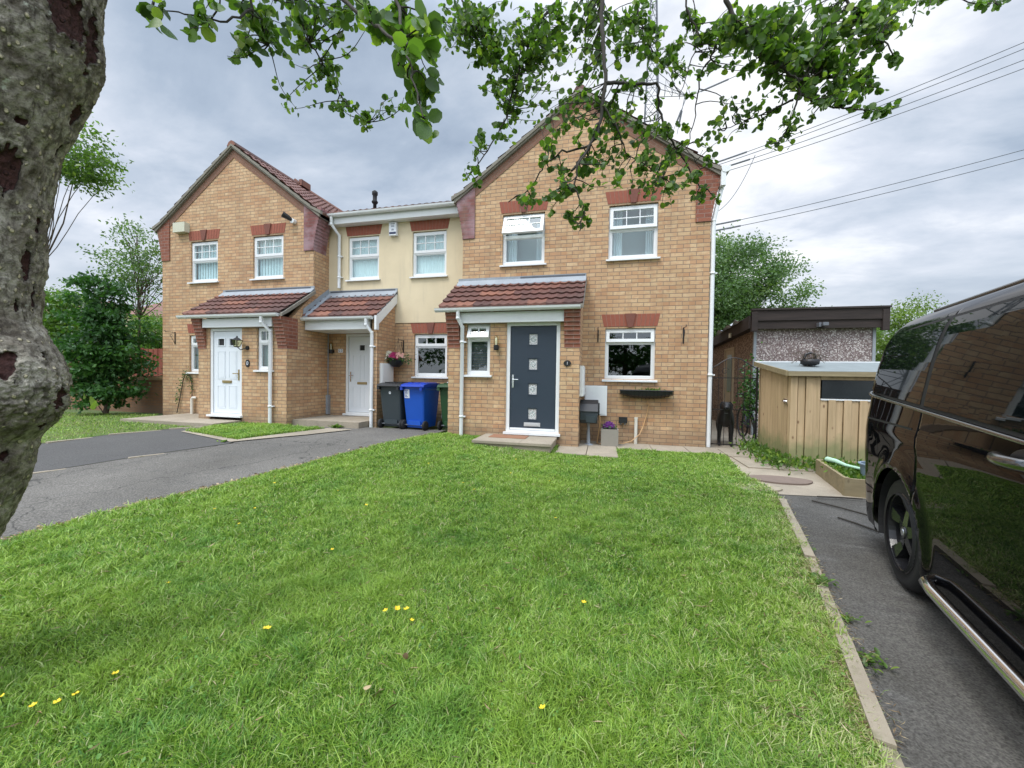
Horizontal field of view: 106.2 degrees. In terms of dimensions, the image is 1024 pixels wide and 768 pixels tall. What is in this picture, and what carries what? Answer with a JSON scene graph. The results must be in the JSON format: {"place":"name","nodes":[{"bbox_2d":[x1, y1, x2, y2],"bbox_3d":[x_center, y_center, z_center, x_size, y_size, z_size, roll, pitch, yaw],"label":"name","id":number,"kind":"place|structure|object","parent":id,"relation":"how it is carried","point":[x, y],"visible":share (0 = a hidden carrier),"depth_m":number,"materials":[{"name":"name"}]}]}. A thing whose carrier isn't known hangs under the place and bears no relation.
{"place":"outdoors","nodes":[
{"label":"outdoors","id":0,"kind":"place"},
{"bbox_2d":[33,428,233,471],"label":"driveway","id":1,"kind":"structure","parent":0,"point":[71,453],"depth_m":5.97,"materials":[{"name":"grey asphalt"}]},
{"bbox_2d":[0,426,444,538],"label":"driveway","id":2,"kind":"structure","parent":0,"point":[65,494],"depth_m":4.67,"materials":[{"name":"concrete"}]},
{"bbox_2d":[0,433,426,541],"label":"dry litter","id":3,"kind":"object","parent":2,"relation":"on","point":[151,499],"visible":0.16,"depth_m":3.83,"materials":[{"name":"brown plant"}]},
{"bbox_2d":[377,382,407,428],"bbox_3d":[-2.473,0.447,8.368,0.567,0.984,0.810,1,1,17],"label":"wheelie bin","id":4,"kind":"object","parent":2,"relation":"on","point":[393,404],"visible":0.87,"depth_m":8.10,"materials":[{"name":"grey plastic"}]},
{"bbox_2d":[400,382,439,430],"bbox_3d":[-1.927,0.458,8.196,0.567,0.984,0.810,1,1,20],"label":"wheelie bin","id":5,"kind":"object","parent":2,"relation":"on","point":[421,401],"visible":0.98,"depth_m":7.96,"materials":[{"name":"blue plastic"}]},
{"bbox_2d":[437,383,447,429],"bbox_3d":[-1.177,0.470,8.160,0.567,0.984,0.810,1,1,15],"label":"wheelie bin","id":6,"kind":"object","parent":2,"relation":"on","point":[442,388],"visible":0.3,"depth_m":7.93,"materials":[{"name":"green plastic"}]},
{"bbox_2d":[182,427,351,441],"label":"edge path","id":7,"kind":"structure","parent":0,"point":[323,430],"depth_m":7.02,"materials":[{"name":"concrete"}]},
{"bbox_2d":[0,432,905,767],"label":"lawn","id":8,"kind":"structure","parent":0,"point":[416,643],"depth_m":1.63,"materials":[{"name":"plant"}]},
{"bbox_2d":[2,436,846,767],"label":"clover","id":9,"kind":"object","parent":8,"relation":"on","point":[98,756],"visible":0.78,"depth_m":1.81,"materials":[{"name":"plant"}]},
{"bbox_2d":[0,0,1010,536],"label":"alder tree","id":10,"kind":"object","parent":8,"relation":"on","point":[52,66],"visible":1,"depth_m":2.03,"materials":[{"name":"green plant"}]},
{"bbox_2d":[727,483,782,494],"bbox_3d":[2.794,1.215,4.457,0.611,0.050,0.277,1,1,13],"label":"paving edge","id":11,"kind":"object","parent":8,"relation":"on","point":[778,489],"visible":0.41,"depth_m":4.39,"materials":[{"name":"concrete"}]},
{"bbox_2d":[770,496,907,748],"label":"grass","id":12,"kind":"structure","parent":8,"relation":"on","point":[840,651],"depth_m":1.68,"materials":[{"name":"green plant"}]},
{"bbox_2d":[61,409,857,496],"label":"ground","id":13,"kind":"structure","parent":0,"point":[160,414],"depth_m":8.68,"materials":[{"name":"grey concrete"}]},
{"bbox_2d":[48,112,134,255],"bbox_3d":[-5.779,-1.061,4.775,2.444,4.302,1.359,1,1,13],"label":"overhanging tree","id":14,"kind":"object","parent":13,"relation":"on","point":[89,175],"visible":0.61,"depth_m":4.60,"materials":[{"name":"green plant"}]},
{"bbox_2d":[42,277,148,352],"bbox_3d":[-14.580,-1.383,12.690,3.901,4.233,3.477,1,1,13],"label":"leafy tree","id":15,"kind":"object","parent":13,"relation":"on","point":[50,325],"visible":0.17,"depth_m":11.89,"materials":[{"name":"green plant"}]},
{"bbox_2d":[33,453,164,473],"bbox_3d":[-7.971,1.106,1.232,0.133,0.124,12.132,2,1,34],"label":"driveway divider","id":16,"kind":"object","parent":13,"relation":"on","point":[128,458],"visible":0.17,"depth_m":5.29,"materials":[{"name":"concrete"}]},
{"bbox_2d":[68,376,162,412],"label":"garden wall","id":17,"kind":"structure","parent":13,"relation":"on","point":[152,402],"depth_m":10.79,"materials":[{"name":"brown brick"}]},
{"bbox_2d":[41,412,192,442],"bbox_3d":[-11.967,0.860,7.688,11.234,0.130,5.412,1,1,-1],"label":"grass patch","id":18,"kind":"object","parent":13,"relation":"on","point":[75,426],"visible":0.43,"depth_m":7.65,"materials":[{"name":"plant"}]},
{"bbox_2d":[45,271,162,413],"bbox_3d":[-10.493,-1.018,9.947,2.618,3.671,2.124,0,1,-27],"label":"dense shrub","id":19,"kind":"object","parent":18,"relation":"on","point":[105,352],"visible":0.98,"depth_m":9.65,"materials":[{"name":"green plant"}]},
{"bbox_2d":[76,211,162,374],"bbox_3d":[-10.508,-2.028,10.998,2.930,5.623,2.588,0,1,-31],"label":"feathery tree","id":20,"kind":"object","parent":13,"relation":"on","point":[137,264],"visible":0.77,"depth_m":10.76,"materials":[{"name":"green plant"}]},
{"bbox_2d":[46,426,202,443],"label":"curb","id":21,"kind":"structure","parent":13,"relation":"on","point":[48,442],"depth_m":6.94,"materials":[{"name":"concrete"}]},
{"bbox_2d":[125,302,162,342],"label":"distant house","id":22,"kind":"structure","parent":13,"relation":"on","point":[159,309],"depth_m":36.85,"materials":[{"name":"brick"}]},
{"bbox_2d":[126,289,162,348],"bbox_3d":[-15.997,-1.742,17.055,3.746,4.728,3.747,1,1,13],"label":"light green tree","id":23,"kind":"object","parent":13,"relation":"on","point":[155,331],"visible":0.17,"depth_m":16.75,"materials":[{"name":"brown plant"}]},
{"bbox_2d":[127,348,162,375],"bbox_3d":[-15.897,-0.366,15.561,5.085,2.200,0.152,1,1,11],"label":"garden fence","id":24,"kind":"object","parent":13,"relation":"on","point":[159,353],"visible":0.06,"depth_m":15.08,"materials":[{"name":"brown wood"}]},
{"bbox_2d":[120,413,241,426],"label":"paved path","id":25,"kind":"structure","parent":13,"relation":"on","point":[188,419],"depth_m":8.41,"materials":[{"name":"concrete"}]},
{"bbox_2d":[152,140,341,423],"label":"gabled house","id":26,"kind":"structure","parent":13,"relation":"on","point":[245,262],"depth_m":9.19,"materials":[{"name":"brick"}]},
{"bbox_2d":[173,222,189,233],"bbox_3d":[-8.392,-3.957,9.759,0.380,0.240,0.129,1,1,13],"label":"alarm box","id":27,"kind":"object","parent":26,"relation":"attached to","point":[181,227],"visible":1,"depth_m":9.70,"materials":[{"name":"beige plastic"}]},
{"bbox_2d":[174,366,193,412],"bbox_3d":[-8.376,0.141,9.836,0.616,1.228,0.158,1,1,13],"label":"climbing plant","id":28,"kind":"object","parent":26,"relation":"attached to","point":[188,375],"visible":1,"depth_m":9.84,"materials":[{"name":"green plant"}]},
{"bbox_2d":[186,335,198,373],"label":"window","id":29,"kind":"structure","parent":26,"relation":"in","point":[193,371],"depth_m":9.88,"materials":[{"name":"white plastic"}]},
{"bbox_2d":[190,396,196,413],"bbox_3d":[-8.094,0.537,9.772,0.130,0.442,0.073,1,1,-16],"label":"pipe stub","id":30,"kind":"object","parent":26,"relation":"attached to","point":[192,404],"visible":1,"depth_m":9.75,"materials":[{"name":"white plastic"}]},
{"bbox_2d":[187,241,218,283],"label":"window","id":31,"kind":"structure","parent":26,"relation":"in","point":[209,260],"depth_m":9.79,"materials":[{"name":"white plastic"}]},
{"bbox_2d":[206,328,242,417],"bbox_3d":[-6.409,-0.256,8.633,0.960,1.980,0.160,1,1,13],"label":"door","id":32,"kind":"structure","parent":26,"relation":"in","point":[226,359],"depth_m":8.66,"materials":[{"name":"white plastic"}]},
{"bbox_2d":[231,336,248,349],"bbox_3d":[-5.922,-0.889,8.379,0.328,0.309,0.217,0,1,-42],"label":"wall lantern","id":33,"kind":"object","parent":26,"relation":"attached to","point":[236,338],"depth_m":8.32,"materials":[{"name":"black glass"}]},
{"bbox_2d":[253,328,273,371],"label":"window","id":34,"kind":"structure","parent":26,"relation":"in","point":[262,342],"depth_m":8.44,"materials":[{"name":"white plastic"}]},
{"bbox_2d":[249,235,284,280],"bbox_3d":[-5.844,-3.024,9.274,0.975,1.052,0.200,1,1,13],"label":"window","id":35,"kind":"structure","parent":26,"relation":"in","point":[272,247],"depth_m":9.33,"materials":[{"name":"white plastic"}]},
{"bbox_2d":[281,212,296,223],"bbox_3d":[-5.183,-3.865,8.937,0.320,0.228,0.142,0,1,-38],"label":"floodlight","id":36,"kind":"object","parent":26,"relation":"attached to","point":[288,217],"visible":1,"depth_m":8.90,"materials":[{"name":"black plastic"}]},
{"bbox_2d":[292,415,368,428],"bbox_3d":[-3.862,0.910,8.757,1.640,0.260,1.138,1,1,13],"label":"porch step","id":37,"kind":"object","parent":13,"relation":"on","point":[347,421],"visible":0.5,"depth_m":8.32,"materials":[{"name":"concrete"}]},
{"bbox_2d":[300,190,462,427],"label":"terraced house","id":38,"kind":"structure","parent":13,"relation":"on","point":[379,297],"depth_m":8.95,"materials":[{"name":"paint"}]},
{"bbox_2d":[326,334,329,413],"bbox_3d":[-4.507,-0.247,9.426,0.070,1.970,0.090,1,1,13],"label":"pipe casing","id":39,"kind":"object","parent":38,"relation":"attached to","point":[327,404],"visible":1,"depth_m":9.42,"materials":[{"name":"plastic"}]},
{"bbox_2d":[342,334,369,415],"bbox_3d":[-3.629,-0.221,9.292,0.940,1.970,0.160,1,1,13],"label":"door","id":40,"kind":"structure","parent":38,"relation":"in","point":[357,345],"depth_m":9.34,"materials":[{"name":"white plastic"}]},
{"bbox_2d":[345,236,380,281],"bbox_3d":[-3.539,-2.994,9.238,0.925,1.062,0.196,1,1,13],"label":"window","id":41,"kind":"structure","parent":38,"relation":"in","point":[364,251],"depth_m":9.30,"materials":[{"name":"white plastic"}]},
{"bbox_2d":[380,363,393,382],"bbox_3d":[-2.812,-0.177,8.654,0.079,0.570,0.460,1,1,13],"label":"meter box","id":42,"kind":"object","parent":38,"relation":"attached to","point":[386,372],"visible":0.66,"depth_m":8.57,"materials":[{"name":"white plastic"}]},
{"bbox_2d":[389,222,397,236],"bbox_3d":[-2.756,-3.598,8.949,0.190,0.300,0.090,1,1,13],"label":"alarm box","id":43,"kind":"object","parent":38,"relation":"attached to","point":[393,229],"visible":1,"depth_m":8.91,"materials":[{"name":"white plastic"}]},
{"bbox_2d":[409,231,447,278],"bbox_3d":[-1.882,-2.961,8.840,0.935,1.062,0.196,1,1,13],"label":"window","id":44,"kind":"structure","parent":38,"relation":"in","point":[429,248],"depth_m":8.90,"materials":[{"name":"white plastic"}]},
{"bbox_2d":[411,334,447,378],"bbox_3d":[-1.871,-0.636,8.869,0.910,1.012,0.160,1,1,13],"label":"window","id":45,"kind":"structure","parent":38,"relation":"in","point":[437,345],"depth_m":8.88,"materials":[{"name":"white plastic"}]},
{"bbox_3d":[-2.564,-0.884,8.874,0.022,0.322,0.255,1,1,13],"label":"bracket","id":46,"kind":"object","parent":38,"relation":"attached to","visible":0},
{"bbox_2d":[384,341,415,366],"bbox_3d":[-2.664,-0.687,8.748,1.009,0.611,0.597,1,1,13],"label":"flower basket","id":47,"kind":"object","parent":46,"relation":"hanging from","point":[395,360],"visible":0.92,"depth_m":8.64,"materials":[{"name":"multicoloured metal"}]},
{"bbox_2d":[472,433,556,452],"bbox_3d":[0.069,1.065,6.653,1.330,0.247,0.819,1,1,13],"label":"front step","id":48,"kind":"object","parent":13,"relation":"on","point":[541,443],"visible":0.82,"depth_m":6.34,"materials":[{"name":"concrete"}]},
{"bbox_2d":[489,434,528,438],"bbox_3d":[-0.055,0.931,6.835,0.660,0.008,0.340,1,1,13],"label":"doormat","id":49,"kind":"object","parent":48,"relation":"on","point":[509,436],"visible":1,"depth_m":6.80,"materials":[{"name":"brown fabric"}]},
{"bbox_2d":[555,440,587,455],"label":"paving slab","id":50,"kind":"structure","parent":13,"relation":"on","point":[581,448],"depth_m":6.54,"materials":[{"name":"concrete"}]},
{"bbox_2d":[434,84,730,446],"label":"end house","id":51,"kind":"structure","parent":13,"relation":"on","point":[539,293],"depth_m":7.26,"materials":[{"name":"brick"}]},
{"bbox_2d":[464,324,491,376],"bbox_3d":[-0.623,-0.628,7.255,0.550,0.992,0.215,1,1,13],"label":"window","id":52,"kind":"structure","parent":51,"relation":"in","point":[472,371],"depth_m":7.30,"materials":[{"name":"white plastic"}]},
{"bbox_2d":[499,213,546,266],"bbox_3d":[0.283,-2.834,8.003,1.470,1.600,0.753,1,1,13],"label":"window","id":53,"kind":"structure","parent":51,"relation":"in","point":[523,235],"depth_m":7.91,"materials":[{"name":"white plastic"}]},
{"bbox_2d":[503,322,559,436],"bbox_3d":[0.374,-0.096,7.005,1.045,2.045,0.160,1,1,13],"label":"door","id":54,"kind":"structure","parent":51,"relation":"in","point":[533,357],"depth_m":7.02,"materials":[{"name":"grey plastic"}]},
{"bbox_2d":[579,366,584,395],"bbox_3d":[1.306,-0.057,7.111,0.077,0.550,0.460,1,1,13],"label":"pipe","id":55,"kind":"object","parent":51,"relation":"attached to","point":[582,380],"visible":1,"depth_m":6.89,"materials":[{"name":"white plastic"}]},
{"bbox_2d":[585,385,606,415],"bbox_3d":[1.616,0.317,7.425,0.420,0.570,0.112,1,1,13],"label":"meter box","id":56,"kind":"object","parent":51,"relation":"attached to","point":[599,393],"visible":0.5,"depth_m":7.36,"materials":[{"name":"white plastic"}]},
{"bbox_2d":[602,328,656,381],"bbox_3d":[2.244,-0.551,7.346,1.005,1.022,0.160,1,1,13],"label":"window","id":57,"kind":"structure","parent":51,"relation":"in","point":[608,341],"depth_m":7.34,"materials":[{"name":"white plastic"}]},
{"bbox_2d":[606,203,659,261],"bbox_3d":[2.354,-2.795,7.548,1.490,1.600,0.670,1,1,13],"label":"window","id":58,"kind":"structure","parent":51,"relation":"in","point":[633,230],"depth_m":7.42,"materials":[{"name":"white plastic"}]},
{"bbox_2d":[619,387,673,398],"bbox_3d":[2.497,0.169,7.150,0.963,0.235,0.224,1,1,13],"label":"wall trough","id":59,"kind":"object","parent":51,"relation":"attached to","point":[648,393],"depth_m":7.09,"materials":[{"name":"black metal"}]},
{"bbox_2d":[711,357,757,445],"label":"iron gate","id":60,"kind":"structure","parent":51,"relation":"attached to","point":[743,410],"depth_m":7.00,"materials":[{"name":"black metal"}]},
{"bbox_2d":[587,441,617,457],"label":"paving slab","id":61,"kind":"structure","parent":13,"relation":"on","point":[596,448],"depth_m":6.54,"materials":[{"name":"concrete"}]},
{"bbox_2d":[580,399,600,444],"bbox_3d":[1.532,0.709,7.091,0.547,0.833,0.405,1,1,13],"label":"mailbox","id":62,"kind":"object","parent":61,"relation":"on","point":[589,411],"visible":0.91,"depth_m":6.98,"materials":[{"name":"grey plastic"}]},
{"bbox_2d":[601,421,618,446],"bbox_3d":[1.800,0.904,7.109,0.312,0.443,0.300,1,1,13],"label":"stone planter","id":63,"kind":"object","parent":61,"relation":"on","point":[609,432],"visible":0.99,"depth_m":6.98,"materials":[{"name":"stone"}]},
{"bbox_2d":[616,443,651,449],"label":"paving slab","id":64,"kind":"structure","parent":13,"relation":"on","point":[636,446],"depth_m":6.98,"materials":[{"name":"concrete"}]},
{"bbox_2d":[634,417,637,443],"bbox_3d":[2.339,0.881,7.267,0.070,0.500,0.070,1,1,13],"label":"pipe stub","id":65,"kind":"object","parent":64,"relation":"on","point":[635,427],"visible":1,"depth_m":7.24,"materials":[{"name":"white plastic"}]},
{"bbox_2d":[620,0,685,132],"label":"pylon","id":66,"kind":"object","parent":13,"relation":"on","point":[657,76],"visible":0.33,"depth_m":59.69,"materials":[{"name":"metal"}]},
{"bbox_2d":[716,150,1022,225],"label":"power line","id":67,"kind":"object","parent":66,"relation":"hanging from","point":[859,192],"visible":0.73,"depth_m":40.31,"materials":[{"name":"metal"}]},
{"bbox_2d":[716,158,1023,230],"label":"power line","id":68,"kind":"object","parent":66,"relation":"hanging from","point":[862,198],"visible":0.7,"depth_m":39.92,"materials":[{"name":"metal"}]},
{"bbox_2d":[649,444,688,452],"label":"paving slab","id":69,"kind":"structure","parent":13,"relation":"on","point":[668,448],"depth_m":6.86,"materials":[{"name":"concrete"}]},
{"bbox_2d":[683,446,725,454],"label":"paving slab","id":70,"kind":"structure","parent":13,"relation":"on","point":[701,449],"depth_m":6.77,"materials":[{"name":"concrete"}]},
{"bbox_2d":[717,448,762,457],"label":"paving slab","id":71,"kind":"structure","parent":13,"relation":"on","point":[731,452],"depth_m":6.50,"materials":[{"name":"concrete"}]},
{"bbox_2d":[708,219,831,336],"bbox_3d":[10.017,-3.419,19.318,7.931,9.116,7.878,0,1,-23],"label":"ash tree","id":72,"kind":"object","parent":13,"relation":"on","point":[735,295],"visible":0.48,"depth_m":17.58,"materials":[{"name":"green plant"}]},
{"bbox_2d":[732,457,812,471],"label":"paving slab","id":73,"kind":"structure","parent":13,"relation":"on","point":[747,462],"depth_m":5.58,"materials":[{"name":"concrete"}]},
{"bbox_2d":[754,361,879,467],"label":"garden store","id":74,"kind":"structure","parent":13,"relation":"on","point":[821,409],"depth_m":5.51,"materials":[{"name":"brown wood"}]},
{"bbox_2d":[759,368,788,454],"bbox_3d":[4.150,0.394,6.149,0.069,1.309,1.057,1,1,13],"label":"door","id":75,"kind":"structure","parent":74,"relation":"in","point":[773,409],"depth_m":6.09,"materials":[{"name":"brown wood"}]},
{"bbox_2d":[791,349,827,365],"bbox_3d":[4.634,-0.406,5.978,0.516,0.271,0.279,1,1,13],"label":"twiggy basket","id":76,"kind":"object","parent":74,"relation":"on","point":[811,361],"visible":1,"depth_m":5.94,"materials":[{"name":"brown wicker"}]},
{"bbox_2d":[820,399,870,400],"bbox_3d":[5.160,0.235,5.299,1.570,0.020,0.026,1,1,13],"label":"window frame","id":77,"kind":"structure","parent":74,"relation":"in","point":[820,399],"depth_m":5.40,"materials":[{"name":"white plastic"}]},
{"bbox_2d":[821,380,873,399],"bbox_3d":[5.153,0.089,5.324,1.500,0.260,0.020,1,1,13],"label":"window pane","id":78,"kind":"structure","parent":74,"relation":"in","point":[830,389],"depth_m":5.42,"materials":[{"name":"black glass"}]},
{"bbox_2d":[779,498,904,767],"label":"kerb","id":79,"kind":"structure","parent":13,"relation":"on","point":[872,710],"depth_m":1.57,"materials":[{"name":"concrete"}]},
{"bbox_2d":[803,569,839,587],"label":"weed","id":80,"kind":"object","parent":79,"relation":"on","point":[824,578],"visible":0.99,"depth_m":2.36,"materials":[{"name":"green plant"}]},
{"bbox_2d":[875,288,948,361],"bbox_3d":[15.386,-1.233,14.769,3.667,4.919,3.652,1,1,13],"label":"bush","id":81,"kind":"object","parent":13,"relation":"on","point":[898,320],"visible":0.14,"depth_m":14.88,"materials":[{"name":"green plant"}]},
{"bbox_2d":[44,0,1023,353],"label":"sky","id":82,"kind":"structure","parent":0,"point":[174,105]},
{"bbox_2d":[710,420,865,498],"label":"side path","id":83,"kind":"structure","parent":0,"point":[819,486],"depth_m":5.11,"materials":[{"name":"concrete"}]},
{"bbox_2d":[716,401,734,446],"bbox_3d":[4.165,0.743,7.516,0.315,0.843,1.273,1,1,27],"label":"dog","id":84,"kind":"object","parent":83,"relation":"on","point":[723,419],"visible":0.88,"depth_m":7.18},
{"bbox_2d":[727,342,762,428],"bbox_3d":[4.618,0.196,7.340,0.690,2.002,0.651,0,1,-19],"label":"climbing plant","id":85,"kind":"object","parent":83,"relation":"on","point":[749,400],"visible":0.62,"depth_m":7.32,"materials":[{"name":"green plant"}]},
{"bbox_2d":[737,393,754,442],"bbox_3d":[4.850,0.681,8.075,0.454,1.021,1.746,1,1,13],"label":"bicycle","id":86,"kind":"object","parent":83,"relation":"on","point":[746,424],"visible":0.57,"depth_m":7.90,"materials":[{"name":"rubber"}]},
{"bbox_2d":[732,437,773,456],"bbox_3d":[4.166,1.075,6.530,0.828,0.272,1.448,1,1,13],"label":"weed","id":87,"kind":"object","parent":83,"relation":"on","point":[752,442],"visible":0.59,"depth_m":6.58,"materials":[{"name":"green plant"}]},
{"bbox_2d":[747,475,812,484],"bbox_3d":[3.353,1.217,4.817,0.733,0.050,0.376,1,1,13],"label":"drain cover","id":88,"kind":"object","parent":83,"relation":"on","point":[782,480],"visible":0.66,"depth_m":4.77,"materials":[{"name":"beige concrete"}]},
{"bbox_2d":[736,445,826,475],"bbox_3d":[3.894,1.114,5.666,0.773,0.300,1.785,1,1,13],"label":"weed","id":89,"kind":"object","parent":83,"relation":"on","point":[772,456],"visible":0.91,"depth_m":5.59,"materials":[{"name":"green plant"}]},
{"bbox_2d":[719,452,862,470],"bbox_3d":[4.057,1.103,5.433,2.016,0.261,0.421,1,1,13],"label":"weed","id":90,"kind":"object","parent":83,"relation":"on","point":[808,463],"visible":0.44,"depth_m":5.40,"materials":[{"name":"green plant"}]},
{"bbox_2d":[706,305,891,435],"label":"prefab garage","id":91,"kind":"structure","parent":0,"point":[847,334],"depth_m":8.56,"materials":[{"name":"grey concrete"}]},
{"bbox_2d":[716,320,741,334],"bbox_3d":[5.800,-1.476,9.949,0.500,0.212,1.800,1,1,13],"label":"plastic sheet","id":92,"kind":"object","parent":91,"relation":"on","point":[735,322],"visible":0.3,"depth_m":9.94,"materials":[{"name":"plastic"}]},
{"bbox_2d":[723,347,734,411],"bbox_3d":[5.967,0.084,10.575,0.050,2.140,0.850,1,1,13],"label":"door","id":93,"kind":"structure","parent":91,"relation":"in","point":[729,352],"depth_m":10.55,"materials":[{"name":"brown wood"}]},
{"bbox_2d":[817,496,862,499],"bbox_3d":[3.483,1.207,4.093,0.433,0.015,0.028,1,1,8],"label":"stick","id":94,"kind":"object","parent":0,"point":[839,497],"visible":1,"depth_m":4.09,"materials":[{"name":"grey plant"}]},
{"bbox_2d":[718,49,1022,164],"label":"power line","id":95,"kind":"object","parent":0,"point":[878,106],"visible":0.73,"depth_m":38.52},
{"bbox_2d":[719,42,1023,161],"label":"power line","id":96,"kind":"object","parent":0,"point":[862,108],"visible":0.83,"depth_m":39.06,"materials":[{"name":"metal"}]},
{"bbox_2d":[731,68,1023,169],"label":"power line","id":97,"kind":"object","parent":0,"point":[879,120],"visible":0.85,"depth_m":39.18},
{"bbox_2d":[731,60,1023,165],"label":"power line","id":98,"kind":"object","parent":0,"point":[868,118],"visible":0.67,"depth_m":40.82,"materials":[{"name":"metal"}]},
{"bbox_2d":[778,495,1023,767],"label":"driveway","id":99,"kind":"structure","parent":0,"point":[954,697],"depth_m":1.74,"materials":[{"name":"grey asphalt"}]},
{"bbox_2d":[811,500,866,515],"bbox_3d":[3.232,1.217,3.771,0.032,0.015,0.513,0,1,-25],"label":"stick","id":100,"kind":"object","parent":99,"relation":"on","point":[840,507],"visible":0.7,"depth_m":3.78,"materials":[{"name":"grey plant"}]},
{"bbox_2d":[815,458,865,497],"bbox_3d":[4.200,1.104,4.623,0.715,0.260,1.234,1,1,26],"label":"raised bed","id":101,"kind":"object","parent":99,"relation":"on","point":[846,481],"visible":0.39,"depth_m":4.43,"materials":[{"name":"wood"}]},
{"bbox_2d":[825,457,859,469],"bbox_3d":[4.107,0.992,4.734,0.077,0.075,0.652,1,1,6],"label":"garden hose lance","id":102,"kind":"object","parent":101,"relation":"on","point":[832,460],"visible":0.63,"depth_m":4.81},
{"bbox_2d":[858,461,864,477],"bbox_3d":[4.088,0.949,4.297,0.340,0.327,0.340,1,1,13],"label":"plastic tub","id":103,"kind":"object","parent":101,"relation":"on","point":[862,467],"visible":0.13,"depth_m":4.34,"materials":[{"name":"plastic"}]},
{"bbox_2d":[840,612,871,622],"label":"weed","id":104,"kind":"object","parent":99,"relation":"on","point":[846,617],"visible":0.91,"depth_m":2.01,"materials":[{"name":"green plant"}]},
{"bbox_2d":[837,517,878,532],"bbox_3d":[3.020,1.224,3.357,0.030,0.015,0.332,1,1,-12],"label":"stick","id":105,"kind":"object","parent":99,"relation":"on","point":[858,524],"visible":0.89,"depth_m":3.36,"materials":[{"name":"black plant"}]},
{"bbox_2d":[857,647,898,674],"bbox_3d":[1.577,1.224,1.719,0.197,0.034,0.206,1,1,13],"label":"weed","id":106,"kind":"object","parent":99,"relation":"on","point":[869,656],"visible":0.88,"depth_m":1.71,"materials":[{"name":"green plant"}]},
{"bbox_2d":[865,278,1023,700],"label":"parked van","id":107,"kind":"object","parent":99,"relation":"on","point":[944,459],"visible":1,"depth_m":1.76,"materials":[{"name":"black paint"}]},
{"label":"grass strip","id":108,"kind":"structure","parent":0,"visible":0},
{"bbox_2d":[185,422,324,439],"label":"grass","id":109,"kind":"structure","parent":108,"relation":"on","point":[239,430],"depth_m":7.33,"materials":[{"name":"green plant"}]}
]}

